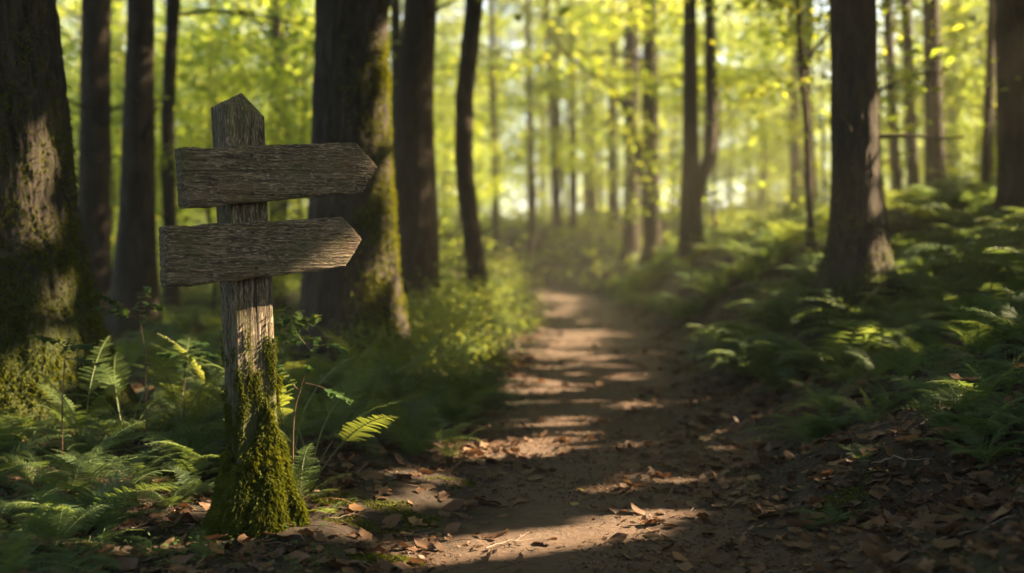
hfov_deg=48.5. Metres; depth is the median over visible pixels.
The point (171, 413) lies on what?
fern
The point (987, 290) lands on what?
fern
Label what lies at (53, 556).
fern
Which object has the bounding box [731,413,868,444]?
fern
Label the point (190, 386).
fern
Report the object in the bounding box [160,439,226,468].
fern
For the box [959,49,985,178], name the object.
young tree
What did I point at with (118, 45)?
young tree
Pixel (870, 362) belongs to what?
fern
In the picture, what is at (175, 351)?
fern
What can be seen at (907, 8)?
broadleaf tree
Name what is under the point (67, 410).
fern
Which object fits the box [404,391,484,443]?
fern
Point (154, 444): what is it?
fern
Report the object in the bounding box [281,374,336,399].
fern
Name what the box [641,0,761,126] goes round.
broadleaf tree
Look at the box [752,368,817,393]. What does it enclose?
fern
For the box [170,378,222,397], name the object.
fern
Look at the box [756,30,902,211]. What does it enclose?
young tree
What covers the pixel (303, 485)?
fern
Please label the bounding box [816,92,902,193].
young tree
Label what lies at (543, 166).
young tree
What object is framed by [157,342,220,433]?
seedling
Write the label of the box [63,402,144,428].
fern
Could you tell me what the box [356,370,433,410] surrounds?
fern
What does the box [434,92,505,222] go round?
young tree
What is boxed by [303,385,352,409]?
fern
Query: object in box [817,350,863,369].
fern
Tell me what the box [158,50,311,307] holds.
young tree
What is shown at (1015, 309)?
fern
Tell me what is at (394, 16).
slender tree
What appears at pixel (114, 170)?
young tree
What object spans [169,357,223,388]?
fern
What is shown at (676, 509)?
leaf crumbs
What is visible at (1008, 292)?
fern
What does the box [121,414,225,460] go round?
fern
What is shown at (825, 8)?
sky
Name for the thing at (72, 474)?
fern
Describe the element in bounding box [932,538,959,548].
fallen leaf
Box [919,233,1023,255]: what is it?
fern
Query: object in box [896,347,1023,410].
fern
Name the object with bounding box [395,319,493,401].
fern
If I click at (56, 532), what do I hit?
fern
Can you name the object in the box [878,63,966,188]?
young tree
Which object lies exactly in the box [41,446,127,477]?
fern
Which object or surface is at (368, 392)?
fern
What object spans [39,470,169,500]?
fern
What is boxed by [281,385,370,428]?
fern
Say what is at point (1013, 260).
fern
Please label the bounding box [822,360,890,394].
fern
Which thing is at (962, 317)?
fern
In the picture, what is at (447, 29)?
broadleaf tree
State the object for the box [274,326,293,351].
fern
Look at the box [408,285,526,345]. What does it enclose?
bush
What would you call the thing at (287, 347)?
fern
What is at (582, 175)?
young tree
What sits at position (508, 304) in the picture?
bush
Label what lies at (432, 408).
fern
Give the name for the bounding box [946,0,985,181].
broadleaf tree
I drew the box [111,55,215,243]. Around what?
young tree
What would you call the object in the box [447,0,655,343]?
slender tree
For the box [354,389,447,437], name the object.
fern
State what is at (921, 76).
broadleaf tree
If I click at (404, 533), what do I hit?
fallen leaf
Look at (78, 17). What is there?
broadleaf tree
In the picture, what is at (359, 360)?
fern
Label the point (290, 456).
fern
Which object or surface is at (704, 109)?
broadleaf tree
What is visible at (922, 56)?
broadleaf tree
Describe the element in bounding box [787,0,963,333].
broadleaf tree
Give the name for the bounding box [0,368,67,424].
fern
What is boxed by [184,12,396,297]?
young tree
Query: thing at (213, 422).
fern
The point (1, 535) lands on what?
fern
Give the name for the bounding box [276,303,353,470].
seedling
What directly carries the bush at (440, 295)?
on the ground at (572, 298)
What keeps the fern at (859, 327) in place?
on the ground at (572, 298)
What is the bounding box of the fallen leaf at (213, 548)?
[209,539,223,555]
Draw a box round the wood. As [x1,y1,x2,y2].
[65,2,987,233]
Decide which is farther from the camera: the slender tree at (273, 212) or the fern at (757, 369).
the slender tree at (273, 212)
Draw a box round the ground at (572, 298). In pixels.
[0,202,1023,572]
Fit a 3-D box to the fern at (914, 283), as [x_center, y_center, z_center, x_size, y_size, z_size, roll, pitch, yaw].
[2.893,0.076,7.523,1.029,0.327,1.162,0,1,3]
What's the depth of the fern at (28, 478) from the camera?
4.21 m
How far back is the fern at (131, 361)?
7.71 m
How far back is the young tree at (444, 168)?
63.41 m
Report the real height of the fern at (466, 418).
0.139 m
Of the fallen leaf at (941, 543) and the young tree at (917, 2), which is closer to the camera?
the fallen leaf at (941, 543)
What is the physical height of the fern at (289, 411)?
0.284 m
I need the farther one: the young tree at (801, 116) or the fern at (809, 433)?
the young tree at (801, 116)
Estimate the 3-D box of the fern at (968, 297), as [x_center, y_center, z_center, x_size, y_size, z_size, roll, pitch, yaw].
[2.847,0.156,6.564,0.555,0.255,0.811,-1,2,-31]
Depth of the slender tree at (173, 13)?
12.90 m
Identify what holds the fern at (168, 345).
on the ground at (572, 298)
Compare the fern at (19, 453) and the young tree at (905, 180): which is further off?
the young tree at (905, 180)
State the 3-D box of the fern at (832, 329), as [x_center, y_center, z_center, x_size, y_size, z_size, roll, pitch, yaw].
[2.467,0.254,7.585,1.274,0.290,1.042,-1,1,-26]
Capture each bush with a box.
[312,304,478,392]
[349,323,488,409]
[356,291,514,395]
[402,262,525,339]
[405,266,552,348]
[405,303,517,379]
[406,278,512,346]
[406,288,520,369]
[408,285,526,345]
[410,300,512,362]
[415,269,547,354]
[416,277,538,368]
[430,353,509,411]
[437,267,545,338]
[439,226,538,337]
[463,244,571,318]
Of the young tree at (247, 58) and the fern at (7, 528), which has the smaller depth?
the fern at (7, 528)
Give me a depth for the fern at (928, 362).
4.96 m
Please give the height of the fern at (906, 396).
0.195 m
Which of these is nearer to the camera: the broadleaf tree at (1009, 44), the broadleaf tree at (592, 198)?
the broadleaf tree at (1009, 44)
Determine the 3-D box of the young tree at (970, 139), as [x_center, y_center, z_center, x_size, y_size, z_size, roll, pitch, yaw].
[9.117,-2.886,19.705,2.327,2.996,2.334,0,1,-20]
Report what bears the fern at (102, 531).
on the ground at (572, 298)
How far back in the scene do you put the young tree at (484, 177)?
66.61 m
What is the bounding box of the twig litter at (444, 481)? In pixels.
[0,327,1023,572]
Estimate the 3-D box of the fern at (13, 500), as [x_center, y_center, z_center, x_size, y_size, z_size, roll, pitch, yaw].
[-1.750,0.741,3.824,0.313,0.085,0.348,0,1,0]
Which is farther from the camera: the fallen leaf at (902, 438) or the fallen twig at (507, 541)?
the fallen leaf at (902, 438)
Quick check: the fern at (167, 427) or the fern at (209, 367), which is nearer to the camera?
the fern at (167, 427)
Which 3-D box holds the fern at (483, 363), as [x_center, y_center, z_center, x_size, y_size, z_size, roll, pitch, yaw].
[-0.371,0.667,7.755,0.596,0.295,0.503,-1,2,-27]
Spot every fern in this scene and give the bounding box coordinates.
[0,336,188,449]
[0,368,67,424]
[0,403,67,455]
[0,415,86,440]
[0,416,50,431]
[0,423,99,463]
[0,426,31,478]
[0,434,67,477]
[0,436,128,471]
[0,443,15,459]
[0,447,196,535]
[0,452,67,482]
[0,458,71,489]
[0,464,33,486]
[0,481,69,502]
[0,485,79,542]
[0,492,39,512]
[0,508,15,535]
[0,518,109,572]
[0,520,38,559]
[0,536,72,572]
[3,399,96,426]
[7,480,115,531]
[8,486,119,549]
[13,450,162,493]
[17,485,112,531]
[27,536,147,571]
[29,478,179,532]
[31,420,145,490]
[37,422,112,453]
[38,405,107,444]
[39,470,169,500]
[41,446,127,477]
[42,406,140,459]
[47,419,107,443]
[52,513,144,555]
[54,443,107,465]
[60,348,214,443]
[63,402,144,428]
[80,452,183,506]
[83,416,160,443]
[89,389,182,432]
[93,424,144,448]
[93,445,171,475]
[101,455,177,478]
[102,374,224,432]
[112,321,195,359]
[113,333,200,372]
[113,535,184,565]
[117,329,214,376]
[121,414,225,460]
[124,429,226,478]
[126,359,210,391]
[129,394,223,429]
[130,358,213,383]
[131,377,218,414]
[131,433,183,456]
[133,386,211,420]
[134,397,222,439]
[135,342,221,368]
[136,331,223,439]
[136,411,224,455]
[137,471,213,507]
[139,367,217,400]
[148,343,220,373]
[150,333,331,425]
[153,463,216,494]
[154,328,222,377]
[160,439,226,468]
[166,447,215,491]
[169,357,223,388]
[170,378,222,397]
[171,348,385,467]
[172,527,228,559]
[173,415,330,471]
[174,359,223,392]
[192,433,319,473]
[195,405,285,433]
[198,417,343,454]
[199,395,326,429]
[208,338,314,360]
[209,390,334,421]
[218,365,401,487]
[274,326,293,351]
[274,343,301,363]
[275,351,340,379]
[277,402,370,435]
[277,410,325,438]
[281,354,362,390]
[281,369,334,411]
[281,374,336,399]
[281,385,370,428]
[282,365,404,428]
[283,357,336,393]
[292,443,351,502]
[297,393,389,415]
[297,408,385,462]
[300,396,384,437]
[301,325,439,419]
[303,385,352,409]
[304,356,397,388]
[308,497,356,514]
[313,370,380,399]
[316,362,411,403]
[326,360,421,391]
[345,326,475,404]
[349,396,402,424]
[351,409,488,454]
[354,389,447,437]
[355,396,449,441]
[356,325,498,392]
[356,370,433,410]
[366,413,403,435]
[369,365,478,411]
[392,356,536,412]
[392,385,515,429]
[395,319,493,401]
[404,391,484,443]
[408,423,482,457]
[425,361,499,399]
[428,343,541,369]
[430,410,508,433]
[438,392,519,412]
[450,382,511,400]
[458,339,523,365]
[469,363,516,404]
[671,326,782,358]
[678,336,827,388]
[680,323,775,351]
[684,320,793,351]
[686,330,827,379]
[687,338,756,372]
[700,328,788,346]
[703,319,938,377]
[717,286,808,336]
[728,295,811,335]
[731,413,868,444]
[736,320,897,375]
[736,327,912,383]
[738,300,798,330]
[740,261,912,322]
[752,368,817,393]
[776,381,828,410]
[778,406,851,433]
[779,369,828,386]
[783,288,903,317]
[786,503,873,532]
[787,387,856,410]
[790,308,948,341]
[791,373,867,413]
[807,321,948,360]
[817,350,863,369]
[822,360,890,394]
[823,384,907,433]
[831,443,880,465]
[835,333,907,375]
[836,375,916,422]
[840,345,908,402]
[845,327,941,376]
[847,292,953,333]
[849,332,913,364]
[858,327,949,357]
[863,348,945,378]
[864,273,1022,315]
[864,300,926,334]
[866,331,1017,395]
[873,387,957,404]
[874,330,961,362]
[887,261,1011,318]
[889,307,957,344]
[890,262,995,294]
[891,238,988,277]
[893,296,1002,325]
[894,223,1023,272]
[895,229,978,257]
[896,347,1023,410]
[897,251,971,286]
[901,371,1019,413]
[904,289,1023,336]
[907,222,1018,252]
[907,402,975,444]
[907,416,1023,463]
[909,299,979,337]
[910,397,1023,439]
[915,289,982,317]
[915,293,986,325]
[918,247,1023,291]
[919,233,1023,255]
[924,291,1017,317]
[927,254,1023,297]
[927,280,1018,330]
[928,319,1023,360]
[934,343,1023,387]
[943,305,1023,355]
[944,211,993,234]
[946,241,1023,293]
[950,214,1023,236]
[955,358,1023,376]
[958,293,1023,336]
[958,318,1006,328]
[959,409,1023,438]
[960,278,1023,299]
[962,245,1023,254]
[963,369,1023,428]
[964,283,1023,315]
[968,212,1023,244]
[970,272,1023,315]
[973,213,1023,234]
[978,291,1023,356]
[983,237,1023,271]
[986,295,1023,340]
[991,265,1023,308]
[996,354,1023,368]
[1000,202,1023,221]
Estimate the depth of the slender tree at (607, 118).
35.65 m
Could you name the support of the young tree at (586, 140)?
on the ground at (572, 298)
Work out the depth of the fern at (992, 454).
3.91 m
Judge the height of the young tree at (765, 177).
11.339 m
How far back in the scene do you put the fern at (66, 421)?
5.15 m
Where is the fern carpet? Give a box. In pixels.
[103,170,1023,353]
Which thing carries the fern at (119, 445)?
on the ground at (572, 298)
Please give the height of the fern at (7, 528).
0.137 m
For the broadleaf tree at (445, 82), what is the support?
on the ground at (572, 298)
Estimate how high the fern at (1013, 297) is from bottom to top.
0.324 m
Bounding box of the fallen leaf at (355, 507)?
[349,503,363,511]
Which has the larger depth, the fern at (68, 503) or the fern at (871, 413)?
the fern at (871, 413)
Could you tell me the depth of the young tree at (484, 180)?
28.57 m
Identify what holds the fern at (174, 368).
on the ground at (572, 298)
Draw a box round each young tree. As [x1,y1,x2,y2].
[56,0,122,191]
[57,0,116,215]
[60,0,169,292]
[61,25,210,269]
[63,0,226,225]
[65,45,212,265]
[67,52,196,237]
[69,95,156,263]
[72,0,281,261]
[73,99,157,260]
[111,0,303,235]
[111,6,309,318]
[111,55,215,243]
[111,68,230,263]
[112,0,454,306]
[113,24,295,289]
[155,0,314,219]
[157,60,235,217]
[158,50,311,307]
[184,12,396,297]
[195,0,390,280]
[245,24,393,283]
[307,0,512,233]
[390,116,462,279]
[434,39,515,241]
[434,68,517,209]
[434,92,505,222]
[434,104,457,208]
[434,107,531,279]
[435,84,456,200]
[439,114,510,212]
[441,29,549,193]
[448,141,513,219]
[453,80,526,205]
[477,84,595,217]
[500,0,623,221]
[505,109,580,217]
[523,121,606,217]
[562,0,830,237]
[579,50,666,191]
[596,131,623,210]
[599,123,666,211]
[605,2,729,212]
[620,16,735,210]
[659,0,813,208]
[659,54,740,192]
[659,95,746,210]
[660,2,776,202]
[666,58,745,192]
[673,0,985,205]
[698,18,820,210]
[699,0,829,203]
[704,100,789,207]
[709,92,778,202]
[733,118,817,204]
[742,97,789,201]
[743,40,830,204]
[745,0,996,201]
[750,104,830,202]
[753,95,830,201]
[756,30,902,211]
[759,47,830,191]
[770,33,830,185]
[798,24,970,190]
[812,0,996,184]
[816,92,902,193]
[878,0,987,178]
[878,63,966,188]
[879,0,996,184]
[880,0,985,172]
[882,131,923,189]
[895,0,986,175]
[901,114,944,182]
[915,1,996,184]
[919,0,995,150]
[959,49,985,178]
[959,68,996,177]
[960,58,996,184]
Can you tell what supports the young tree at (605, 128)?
on the ground at (572, 298)
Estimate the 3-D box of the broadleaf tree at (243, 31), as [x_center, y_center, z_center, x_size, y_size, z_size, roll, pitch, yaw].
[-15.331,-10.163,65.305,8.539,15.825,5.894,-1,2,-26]
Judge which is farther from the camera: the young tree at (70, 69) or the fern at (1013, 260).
the young tree at (70, 69)
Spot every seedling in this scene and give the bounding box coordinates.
[31,335,103,467]
[91,286,164,441]
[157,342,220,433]
[273,309,321,429]
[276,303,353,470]
[965,364,1015,397]
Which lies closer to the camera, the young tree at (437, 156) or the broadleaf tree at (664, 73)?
the broadleaf tree at (664, 73)
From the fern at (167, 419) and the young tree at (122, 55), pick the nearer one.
the fern at (167, 419)
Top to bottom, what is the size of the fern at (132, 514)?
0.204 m
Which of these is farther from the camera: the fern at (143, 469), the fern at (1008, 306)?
the fern at (1008, 306)
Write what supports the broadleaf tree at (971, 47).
on the ground at (572, 298)
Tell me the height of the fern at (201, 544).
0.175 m
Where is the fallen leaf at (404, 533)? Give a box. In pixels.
[398,531,414,535]
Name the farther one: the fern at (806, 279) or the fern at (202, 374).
the fern at (806, 279)
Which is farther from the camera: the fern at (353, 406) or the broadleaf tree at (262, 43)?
the broadleaf tree at (262, 43)
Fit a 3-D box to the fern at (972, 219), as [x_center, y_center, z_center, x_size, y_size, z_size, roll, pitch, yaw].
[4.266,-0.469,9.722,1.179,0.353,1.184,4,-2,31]
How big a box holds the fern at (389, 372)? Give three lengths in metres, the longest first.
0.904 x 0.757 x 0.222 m
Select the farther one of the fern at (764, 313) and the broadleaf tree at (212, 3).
the broadleaf tree at (212, 3)
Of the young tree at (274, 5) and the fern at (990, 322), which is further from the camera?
the young tree at (274, 5)
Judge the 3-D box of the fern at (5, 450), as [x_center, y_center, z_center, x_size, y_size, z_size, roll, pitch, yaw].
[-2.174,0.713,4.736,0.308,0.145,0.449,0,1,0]
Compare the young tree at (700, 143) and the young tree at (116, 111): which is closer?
the young tree at (116, 111)
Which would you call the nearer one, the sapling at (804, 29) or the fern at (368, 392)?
the fern at (368, 392)
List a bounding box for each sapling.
[673,0,987,256]
[700,0,1020,251]
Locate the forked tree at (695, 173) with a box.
[552,0,829,276]
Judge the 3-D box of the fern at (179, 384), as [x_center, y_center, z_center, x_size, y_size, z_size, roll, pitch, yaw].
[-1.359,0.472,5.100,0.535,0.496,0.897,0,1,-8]
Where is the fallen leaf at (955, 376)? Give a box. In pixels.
[949,373,978,380]
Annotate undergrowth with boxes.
[112,188,903,303]
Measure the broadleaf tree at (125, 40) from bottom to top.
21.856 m
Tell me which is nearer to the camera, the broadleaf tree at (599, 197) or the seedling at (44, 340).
the seedling at (44, 340)
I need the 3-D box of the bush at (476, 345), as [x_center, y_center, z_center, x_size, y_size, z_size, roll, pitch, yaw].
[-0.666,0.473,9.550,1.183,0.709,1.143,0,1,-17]
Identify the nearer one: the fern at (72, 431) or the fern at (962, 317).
the fern at (72, 431)
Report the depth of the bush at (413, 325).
10.05 m
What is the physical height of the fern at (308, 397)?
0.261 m
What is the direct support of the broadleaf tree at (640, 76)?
on the ground at (572, 298)
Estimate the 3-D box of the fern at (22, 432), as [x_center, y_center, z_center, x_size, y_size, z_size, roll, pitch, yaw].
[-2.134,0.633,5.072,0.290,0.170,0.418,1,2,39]
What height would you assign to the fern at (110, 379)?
0.468 m
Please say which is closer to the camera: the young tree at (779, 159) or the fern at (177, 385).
the fern at (177, 385)
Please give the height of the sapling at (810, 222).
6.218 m
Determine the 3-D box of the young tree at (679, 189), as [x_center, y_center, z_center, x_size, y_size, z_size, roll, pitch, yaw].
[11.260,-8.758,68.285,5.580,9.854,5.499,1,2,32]
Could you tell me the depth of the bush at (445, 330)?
8.29 m
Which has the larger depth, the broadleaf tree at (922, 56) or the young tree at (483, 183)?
the young tree at (483, 183)
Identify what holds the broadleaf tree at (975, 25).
on the ground at (572, 298)
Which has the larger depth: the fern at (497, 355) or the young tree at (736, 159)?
the young tree at (736, 159)
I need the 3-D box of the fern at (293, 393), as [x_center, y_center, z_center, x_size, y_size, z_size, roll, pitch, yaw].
[-1.054,0.536,4.847,0.669,0.537,1.062,0,1,18]
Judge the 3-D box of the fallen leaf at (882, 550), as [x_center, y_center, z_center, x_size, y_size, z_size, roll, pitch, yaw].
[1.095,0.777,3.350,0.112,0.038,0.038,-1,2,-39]
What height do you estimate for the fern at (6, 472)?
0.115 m
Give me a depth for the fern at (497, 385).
7.19 m
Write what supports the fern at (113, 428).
on the ground at (572, 298)
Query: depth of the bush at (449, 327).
7.88 m
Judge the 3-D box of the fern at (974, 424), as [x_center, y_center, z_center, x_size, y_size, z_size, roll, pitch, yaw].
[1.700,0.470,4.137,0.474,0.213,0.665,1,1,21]
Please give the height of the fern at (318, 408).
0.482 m
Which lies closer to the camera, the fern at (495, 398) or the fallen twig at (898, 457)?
the fallen twig at (898, 457)
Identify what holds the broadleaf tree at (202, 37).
on the ground at (572, 298)
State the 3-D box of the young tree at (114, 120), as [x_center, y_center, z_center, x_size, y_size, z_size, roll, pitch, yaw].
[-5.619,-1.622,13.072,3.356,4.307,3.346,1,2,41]
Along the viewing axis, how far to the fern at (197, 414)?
5.30 m
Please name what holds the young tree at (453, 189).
on the ground at (572, 298)
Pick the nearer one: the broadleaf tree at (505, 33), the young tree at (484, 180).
the young tree at (484, 180)
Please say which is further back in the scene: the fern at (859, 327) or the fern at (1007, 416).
the fern at (859, 327)
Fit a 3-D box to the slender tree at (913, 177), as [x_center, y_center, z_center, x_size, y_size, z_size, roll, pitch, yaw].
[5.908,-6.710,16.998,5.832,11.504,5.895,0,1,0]
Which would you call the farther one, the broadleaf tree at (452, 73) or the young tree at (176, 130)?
the broadleaf tree at (452, 73)
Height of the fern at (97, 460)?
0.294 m
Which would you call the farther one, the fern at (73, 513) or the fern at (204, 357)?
the fern at (204, 357)
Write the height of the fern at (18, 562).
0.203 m
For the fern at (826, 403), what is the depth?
5.59 m
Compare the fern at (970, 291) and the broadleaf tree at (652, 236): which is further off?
the broadleaf tree at (652, 236)
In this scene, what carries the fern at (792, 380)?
on the ground at (572, 298)
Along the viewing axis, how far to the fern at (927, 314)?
6.52 m
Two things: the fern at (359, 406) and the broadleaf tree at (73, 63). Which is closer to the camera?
the fern at (359, 406)
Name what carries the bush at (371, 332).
on the ground at (572, 298)
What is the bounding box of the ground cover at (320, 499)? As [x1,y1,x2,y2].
[0,289,1023,572]
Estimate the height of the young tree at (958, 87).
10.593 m
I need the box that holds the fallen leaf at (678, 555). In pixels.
[671,551,687,561]
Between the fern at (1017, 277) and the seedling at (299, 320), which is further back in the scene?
the fern at (1017, 277)
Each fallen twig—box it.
[485,531,533,548]
[870,455,936,463]
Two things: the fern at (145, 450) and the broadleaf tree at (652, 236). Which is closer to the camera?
the fern at (145, 450)
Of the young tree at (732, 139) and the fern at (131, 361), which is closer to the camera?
the fern at (131, 361)
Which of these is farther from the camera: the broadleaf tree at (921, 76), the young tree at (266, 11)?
the broadleaf tree at (921, 76)
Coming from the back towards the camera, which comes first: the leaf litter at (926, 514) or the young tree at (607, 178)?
the young tree at (607, 178)
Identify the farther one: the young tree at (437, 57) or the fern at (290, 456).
the young tree at (437, 57)
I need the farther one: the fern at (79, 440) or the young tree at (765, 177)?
the young tree at (765, 177)
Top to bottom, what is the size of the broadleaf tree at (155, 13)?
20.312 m
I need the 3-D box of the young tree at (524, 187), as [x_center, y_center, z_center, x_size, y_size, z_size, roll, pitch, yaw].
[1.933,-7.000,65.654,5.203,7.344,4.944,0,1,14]
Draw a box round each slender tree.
[112,0,403,294]
[121,0,400,317]
[269,0,533,160]
[434,0,559,280]
[434,0,621,259]
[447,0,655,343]
[473,0,642,229]
[496,0,639,232]
[526,0,682,228]
[538,0,681,272]
[544,0,733,235]
[760,0,986,191]
[792,0,984,191]
[877,0,995,184]
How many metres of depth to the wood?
91.52 m
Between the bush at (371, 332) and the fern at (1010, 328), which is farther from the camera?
the bush at (371, 332)
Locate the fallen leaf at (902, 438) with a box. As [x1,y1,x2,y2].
[894,435,918,441]
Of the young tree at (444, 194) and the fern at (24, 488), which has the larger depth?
the young tree at (444, 194)
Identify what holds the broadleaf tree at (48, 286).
on the ground at (572, 298)
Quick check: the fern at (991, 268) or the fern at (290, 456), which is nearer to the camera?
the fern at (290, 456)
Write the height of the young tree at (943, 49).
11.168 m
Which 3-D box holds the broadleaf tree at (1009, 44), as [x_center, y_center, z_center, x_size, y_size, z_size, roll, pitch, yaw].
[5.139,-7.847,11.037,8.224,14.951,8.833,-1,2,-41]
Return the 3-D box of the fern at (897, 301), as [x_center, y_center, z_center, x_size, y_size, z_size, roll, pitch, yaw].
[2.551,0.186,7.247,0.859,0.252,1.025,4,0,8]
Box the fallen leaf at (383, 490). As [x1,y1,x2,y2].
[375,485,391,493]
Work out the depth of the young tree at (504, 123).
65.34 m
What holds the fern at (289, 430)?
on the ground at (572, 298)
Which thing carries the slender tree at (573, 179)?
on the ground at (572, 298)
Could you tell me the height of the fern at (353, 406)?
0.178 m
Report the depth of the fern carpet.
13.41 m
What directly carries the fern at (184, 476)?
on the ground at (572, 298)
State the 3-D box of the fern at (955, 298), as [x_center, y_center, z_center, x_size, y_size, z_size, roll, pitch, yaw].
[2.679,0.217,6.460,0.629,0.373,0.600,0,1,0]
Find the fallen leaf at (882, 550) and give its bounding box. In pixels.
[873,543,894,556]
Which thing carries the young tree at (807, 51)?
on the ground at (572, 298)
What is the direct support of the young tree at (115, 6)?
on the ground at (572, 298)
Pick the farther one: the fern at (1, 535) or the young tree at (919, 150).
the young tree at (919, 150)
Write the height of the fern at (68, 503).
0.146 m
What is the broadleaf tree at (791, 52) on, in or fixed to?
on the ground at (572, 298)
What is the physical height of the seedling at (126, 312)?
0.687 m
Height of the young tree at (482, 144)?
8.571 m
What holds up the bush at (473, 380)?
on the ground at (572, 298)
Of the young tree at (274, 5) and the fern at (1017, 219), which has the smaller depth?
the fern at (1017, 219)
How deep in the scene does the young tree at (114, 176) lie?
18.66 m
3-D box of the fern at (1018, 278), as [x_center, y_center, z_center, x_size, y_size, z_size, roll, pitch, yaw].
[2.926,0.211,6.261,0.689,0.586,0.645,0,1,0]
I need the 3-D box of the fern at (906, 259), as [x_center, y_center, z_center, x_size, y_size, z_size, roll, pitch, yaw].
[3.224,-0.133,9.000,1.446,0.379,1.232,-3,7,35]
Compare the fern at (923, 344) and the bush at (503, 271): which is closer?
the fern at (923, 344)
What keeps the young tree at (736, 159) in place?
on the ground at (572, 298)
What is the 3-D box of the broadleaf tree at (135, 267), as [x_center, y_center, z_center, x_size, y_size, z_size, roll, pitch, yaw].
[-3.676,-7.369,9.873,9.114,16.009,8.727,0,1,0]
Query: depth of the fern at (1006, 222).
8.82 m
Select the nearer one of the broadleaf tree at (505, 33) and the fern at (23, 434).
the fern at (23, 434)
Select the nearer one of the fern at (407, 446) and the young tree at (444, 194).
the fern at (407, 446)
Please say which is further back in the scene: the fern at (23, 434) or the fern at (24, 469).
the fern at (23, 434)
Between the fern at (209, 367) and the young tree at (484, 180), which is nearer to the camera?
the fern at (209, 367)
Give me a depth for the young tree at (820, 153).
64.97 m
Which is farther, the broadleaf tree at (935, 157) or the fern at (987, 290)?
the broadleaf tree at (935, 157)
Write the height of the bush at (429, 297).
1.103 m
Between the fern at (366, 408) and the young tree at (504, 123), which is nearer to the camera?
the fern at (366, 408)
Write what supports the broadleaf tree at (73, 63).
on the ground at (572, 298)
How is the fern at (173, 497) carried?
on the ground at (572, 298)
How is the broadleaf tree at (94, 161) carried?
on the ground at (572, 298)
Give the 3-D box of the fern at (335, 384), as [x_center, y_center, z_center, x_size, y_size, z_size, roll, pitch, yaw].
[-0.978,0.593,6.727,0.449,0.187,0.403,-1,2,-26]
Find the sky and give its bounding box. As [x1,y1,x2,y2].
[59,0,986,225]
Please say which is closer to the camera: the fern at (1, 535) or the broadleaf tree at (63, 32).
the fern at (1, 535)
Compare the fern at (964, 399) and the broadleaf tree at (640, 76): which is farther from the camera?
the broadleaf tree at (640, 76)
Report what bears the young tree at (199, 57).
on the ground at (572, 298)
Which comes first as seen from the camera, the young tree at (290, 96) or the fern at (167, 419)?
the fern at (167, 419)
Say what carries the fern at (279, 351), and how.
on the ground at (572, 298)
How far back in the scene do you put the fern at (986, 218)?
9.51 m
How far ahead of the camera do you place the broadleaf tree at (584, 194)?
62.91 m
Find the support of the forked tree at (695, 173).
on the ground at (572, 298)
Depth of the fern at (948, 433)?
4.14 m
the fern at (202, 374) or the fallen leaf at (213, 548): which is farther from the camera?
the fern at (202, 374)
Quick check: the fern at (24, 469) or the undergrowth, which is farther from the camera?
the undergrowth
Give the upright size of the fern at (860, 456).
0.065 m
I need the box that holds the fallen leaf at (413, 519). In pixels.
[408,516,427,525]
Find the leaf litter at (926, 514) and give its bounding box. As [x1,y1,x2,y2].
[0,202,1023,572]
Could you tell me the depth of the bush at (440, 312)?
9.26 m
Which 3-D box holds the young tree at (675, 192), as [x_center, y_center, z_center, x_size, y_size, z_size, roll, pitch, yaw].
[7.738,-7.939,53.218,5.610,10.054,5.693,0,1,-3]
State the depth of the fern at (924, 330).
6.54 m
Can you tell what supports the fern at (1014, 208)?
on the ground at (572, 298)
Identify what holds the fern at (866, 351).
on the ground at (572, 298)
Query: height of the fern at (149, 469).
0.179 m
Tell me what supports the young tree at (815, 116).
on the ground at (572, 298)
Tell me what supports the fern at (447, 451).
on the ground at (572, 298)
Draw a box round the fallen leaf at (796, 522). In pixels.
[785,518,813,526]
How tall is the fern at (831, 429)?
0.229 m
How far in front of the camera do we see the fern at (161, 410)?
5.19 m
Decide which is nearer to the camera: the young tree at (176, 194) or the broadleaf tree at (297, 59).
the young tree at (176, 194)
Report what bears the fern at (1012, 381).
on the ground at (572, 298)
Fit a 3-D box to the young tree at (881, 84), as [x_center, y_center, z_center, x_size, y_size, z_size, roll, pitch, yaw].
[8.359,-3.613,25.678,3.676,4.521,3.664,1,2,32]
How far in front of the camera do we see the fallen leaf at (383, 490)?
4.34 m
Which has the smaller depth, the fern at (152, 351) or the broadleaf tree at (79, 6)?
the fern at (152, 351)
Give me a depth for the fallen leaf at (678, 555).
3.61 m
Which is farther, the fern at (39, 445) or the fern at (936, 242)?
the fern at (936, 242)
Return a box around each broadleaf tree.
[0,0,144,441]
[56,0,195,108]
[56,0,207,231]
[57,0,217,233]
[58,0,77,115]
[58,0,126,108]
[59,1,80,120]
[64,3,205,60]
[68,0,174,321]
[105,0,167,340]
[122,0,314,222]
[158,0,306,115]
[189,0,267,133]
[190,0,390,128]
[234,0,313,208]
[288,0,415,383]
[288,0,488,108]
[388,0,488,91]
[388,0,521,209]
[389,0,461,115]
[392,0,460,332]
[434,0,546,125]
[435,0,564,221]
[439,0,555,207]
[454,0,618,234]
[481,0,623,214]
[487,0,795,270]
[495,0,670,212]
[523,0,662,217]
[544,0,734,222]
[560,1,640,210]
[596,0,682,131]
[607,0,792,210]
[617,0,640,267]
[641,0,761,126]
[698,0,801,201]
[699,0,816,197]
[716,2,883,208]
[733,0,826,210]
[735,0,878,99]
[783,0,947,190]
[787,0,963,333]
[876,0,986,126]
[876,1,976,106]
[879,3,985,138]
[892,0,986,76]
[895,0,987,179]
[922,2,995,92]
[944,0,987,78]
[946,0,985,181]
[983,0,1023,217]
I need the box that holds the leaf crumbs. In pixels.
[164,354,1023,572]
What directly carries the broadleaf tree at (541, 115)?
on the ground at (572, 298)
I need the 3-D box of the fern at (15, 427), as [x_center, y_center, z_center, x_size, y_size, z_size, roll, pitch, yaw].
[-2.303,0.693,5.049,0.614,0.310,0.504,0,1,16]
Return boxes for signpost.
[158,93,376,539]

